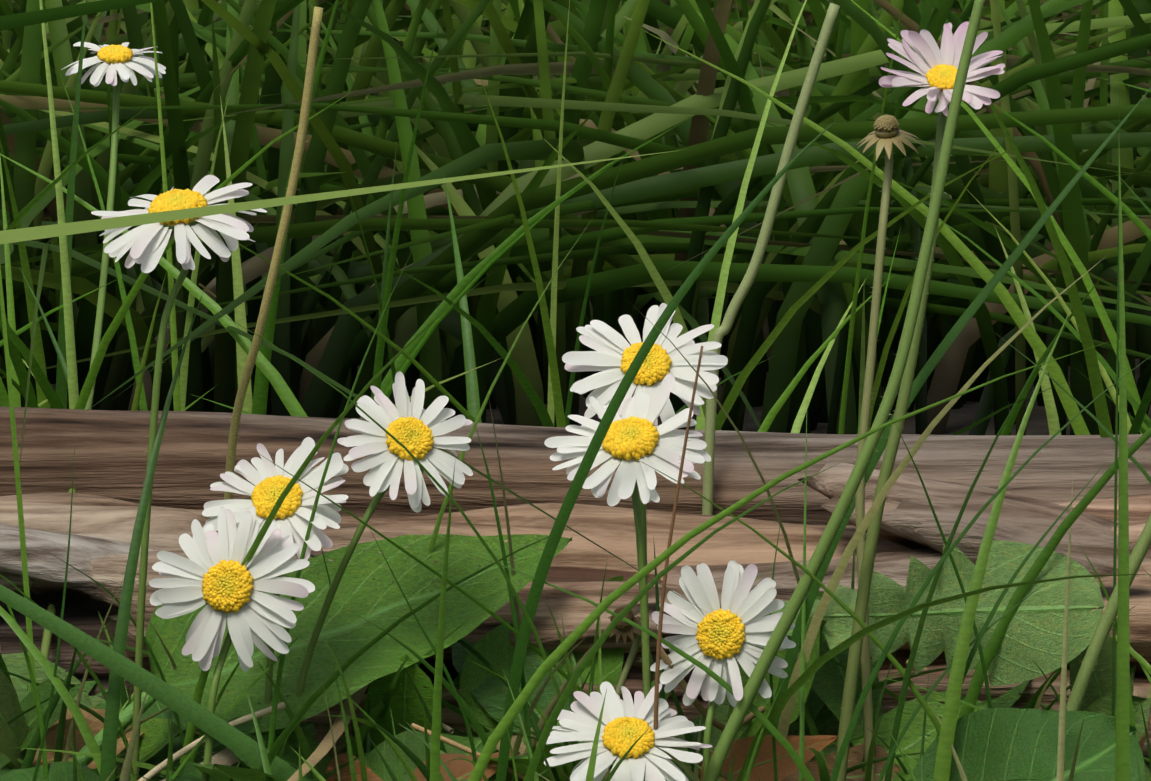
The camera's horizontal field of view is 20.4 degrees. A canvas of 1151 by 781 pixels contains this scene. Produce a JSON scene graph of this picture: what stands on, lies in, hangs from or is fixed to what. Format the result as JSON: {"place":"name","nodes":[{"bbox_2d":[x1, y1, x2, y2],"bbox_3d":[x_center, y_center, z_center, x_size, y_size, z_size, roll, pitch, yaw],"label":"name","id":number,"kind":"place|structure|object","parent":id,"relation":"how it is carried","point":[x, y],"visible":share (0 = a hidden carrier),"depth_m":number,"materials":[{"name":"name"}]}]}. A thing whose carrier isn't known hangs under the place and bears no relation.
{"place":"outdoors","nodes":[
{"label":"outdoors","id":0,"kind":"place"},
{"bbox_2d":[0,0,1150,623],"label":"grass","id":1,"kind":"structure","parent":0,"point":[632,82],"depth_m":0.88,"materials":[{"name":"green plant"}]},
{"bbox_2d":[0,406,1150,524],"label":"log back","id":2,"kind":"object","parent":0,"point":[109,459],"visible":0.38,"depth_m":0.53,"materials":[{"name":"brown wood"}]},
{"bbox_2d":[51,342,1150,435],"bbox_3d":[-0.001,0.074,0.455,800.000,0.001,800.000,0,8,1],"label":"ground","id":3,"kind":"structure","parent":0,"point":[961,418],"depth_m":0.92,"materials":[{"name":"soil"}]},
{"bbox_2d":[40,42,165,669],"bbox_3d":[-0.082,0.004,0.553,0.021,0.121,0.208,-1,8,-6],"label":"daisy","id":4,"kind":"object","parent":3,"relation":"on","point":[116,62],"visible":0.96,"depth_m":0.63,"materials":[{"name":"white plant"}]},
{"bbox_2d":[91,175,266,780],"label":"daisy","id":5,"kind":"object","parent":3,"relation":"on","point":[147,244],"visible":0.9,"depth_m":0.45,"materials":[{"name":"white plant"}]},
{"bbox_2d":[202,437,348,746],"bbox_3d":[-0.042,0.042,0.454,0.021,0.070,0.018,0,8,1],"label":"daisy","id":6,"kind":"object","parent":3,"relation":"on","point":[269,480],"visible":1,"depth_m":0.45,"materials":[{"name":"white plant"}]},
{"bbox_2d":[293,371,472,731],"bbox_3d":[-0.028,0.037,0.459,0.031,0.078,0.015,-8,11,-43],"label":"daisy","id":7,"kind":"object","parent":3,"relation":"on","point":[413,427],"visible":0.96,"depth_m":0.46,"materials":[{"name":"white plant"}]},
{"bbox_2d":[161,647,764,780],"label":"dry grass","id":8,"kind":"structure","parent":3,"relation":"on","point":[226,756],"depth_m":0.45,"materials":[{"name":"beige plant"}]},
{"bbox_2d":[0,0,1150,780],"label":"grass","id":9,"kind":"structure","parent":3,"relation":"on","point":[268,374],"depth_m":0.47,"materials":[{"name":"green plant"}]},
{"bbox_2d":[138,7,1143,780],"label":"dry stalks","id":10,"kind":"object","parent":9,"relation":"on","point":[276,259],"visible":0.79,"depth_m":0.47,"materials":[{"name":"plant"}]},
{"bbox_2d":[702,0,984,780],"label":"long stem","id":11,"kind":"object","parent":9,"relation":"attached to","point":[759,673],"visible":0.98,"depth_m":0.43,"materials":[{"name":"green plant"}]},
{"bbox_2d":[0,565,1150,780],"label":"leaves","id":12,"kind":"object","parent":3,"relation":"on","point":[824,683],"visible":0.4,"depth_m":0.47,"materials":[{"name":"green plant"}]},
{"bbox_2d":[0,761,99,780],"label":"leaf","id":13,"kind":"object","parent":12,"relation":"on","point":[60,771],"visible":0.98,"depth_m":0.45,"materials":[{"name":"green plant"}]},
{"bbox_2d":[26,708,104,739],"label":"dead leaf","id":14,"kind":"object","parent":12,"relation":"on","point":[86,714],"visible":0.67,"depth_m":0.47,"materials":[{"name":"brown plant"}]},
{"bbox_2d":[46,696,199,780],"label":"leaf","id":15,"kind":"object","parent":12,"relation":"on","point":[156,708],"visible":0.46,"depth_m":0.48,"materials":[{"name":"green plant"}]},
{"bbox_2d":[149,506,314,780],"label":"daisy","id":16,"kind":"object","parent":12,"relation":"on","point":[218,579],"visible":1,"depth_m":0.44,"materials":[{"name":"white plant"}]},
{"bbox_2d":[66,534,571,778],"bbox_3d":[-0.044,0.048,0.468,0.094,0.049,0.029,-2,8,-11],"label":"leaf","id":17,"kind":"object","parent":12,"relation":"on","point":[385,605],"visible":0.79,"depth_m":0.47,"materials":[{"name":"green plant"}]},
{"bbox_2d":[348,730,495,780],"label":"leaf","id":18,"kind":"object","parent":12,"relation":"on","point":[374,761],"visible":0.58,"depth_m":0.46,"materials":[{"name":"green plant"}]},
{"bbox_2d":[409,751,519,780],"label":"dead leaf","id":19,"kind":"object","parent":12,"relation":"on","point":[460,771],"visible":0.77,"depth_m":0.45,"materials":[{"name":"brown plant"}]},
{"bbox_2d":[459,575,624,753],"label":"leaf","id":20,"kind":"object","parent":12,"relation":"on","point":[502,647],"visible":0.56,"depth_m":0.48,"materials":[{"name":"green plant"}]},
{"bbox_2d":[604,605,648,780],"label":"withered daisy","id":21,"kind":"object","parent":12,"relation":"on","point":[623,628],"visible":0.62,"depth_m":0.46,"materials":[{"name":"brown plant"}]},
{"bbox_2d":[544,373,710,698],"bbox_3d":[0.008,0.036,0.450,0.021,0.077,0.020,8,11,44],"label":"daisy","id":22,"kind":"object","parent":12,"relation":"on","point":[634,432],"visible":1,"depth_m":0.45,"materials":[{"name":"white plant"}]},
{"bbox_2d":[700,735,837,780],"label":"dead leaf","id":23,"kind":"object","parent":12,"relation":"on","point":[762,768],"visible":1,"depth_m":0.45,"materials":[{"name":"brown plant"}]},
{"bbox_2d":[809,716,941,779],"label":"leaf","id":24,"kind":"object","parent":12,"relation":"on","point":[829,750],"visible":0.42,"depth_m":0.47,"materials":[{"name":"green plant"}]},
{"bbox_2d":[0,460,1150,780],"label":"log bark chunks","id":25,"kind":"object","parent":3,"relation":"on","point":[908,518],"visible":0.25,"depth_m":0.49,"materials":[{"name":"brown wood"}]},
{"bbox_2d":[0,0,1150,243],"bbox_3d":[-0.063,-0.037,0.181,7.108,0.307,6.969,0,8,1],"label":"grass blade","id":26,"kind":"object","parent":3,"relation":"on","point":[12,22],"depth_m":0.10,"materials":[{"name":"green plant"}]},
{"bbox_2d":[0,524,1150,699],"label":"log","id":27,"kind":"object","parent":3,"relation":"on","point":[78,617],"visible":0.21,"depth_m":0.49,"materials":[{"name":"brown wood"}]},
{"bbox_2d":[0,493,1150,766],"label":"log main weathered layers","id":28,"kind":"object","parent":27,"relation":"on","point":[612,529],"visible":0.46,"depth_m":0.50,"materials":[{"name":"brown wood"}]},
{"bbox_2d":[651,537,1104,687],"bbox_3d":[0.037,0.046,0.470,0.081,0.051,0.010,2,8,17],"label":"dandelion leaf","id":29,"kind":"object","parent":27,"relation":"on","point":[1032,616],"visible":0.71,"depth_m":0.46,"materials":[{"name":"green plant"}]},
{"bbox_2d":[32,710,1150,780],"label":"dead leaves","id":30,"kind":"object","parent":3,"relation":"on","point":[856,754],"visible":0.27,"depth_m":0.46,"materials":[{"name":"brown plant"}]},
{"bbox_2d":[544,682,711,780],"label":"daisy","id":31,"kind":"object","parent":3,"relation":"on","point":[626,724],"visible":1,"depth_m":0.43,"materials":[{"name":"white plant"}]},
{"bbox_2d":[562,303,727,684],"bbox_3d":[0.010,0.033,0.465,0.021,0.089,0.020,6,10,36],"label":"daisy","id":32,"kind":"object","parent":3,"relation":"on","point":[611,357],"visible":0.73,"depth_m":0.46,"materials":[{"name":"white plant"}]},
{"bbox_2d":[650,560,795,776],"bbox_3d":[0.020,0.051,0.444,0.019,0.054,0.014,-3,9,-20],"label":"daisy","id":33,"kind":"object","parent":3,"relation":"on","point":[717,646],"visible":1,"depth_m":0.44,"materials":[{"name":"white plant"}]},
{"bbox_2d":[854,115,924,780],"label":"spent daisy","id":34,"kind":"object","parent":3,"relation":"on","point":[887,131],"visible":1,"depth_m":0.46,"materials":[{"name":"green plant"}]},
{"bbox_2d":[833,22,1004,780],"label":"pink daisy","id":35,"kind":"object","parent":3,"relation":"on","point":[937,68],"visible":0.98,"depth_m":0.45,"materials":[{"name":"green plant"}]},
{"bbox_2d":[702,3,1150,766],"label":"stems","id":36,"kind":"object","parent":3,"relation":"on","point":[1100,633],"visible":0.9,"depth_m":0.52,"materials":[{"name":"green plant"}]},
{"bbox_2d":[909,708,1144,780],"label":"leaf","id":37,"kind":"object","parent":3,"relation":"on","point":[996,734],"visible":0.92,"depth_m":0.44,"materials":[{"name":"green plant"}]}
]}

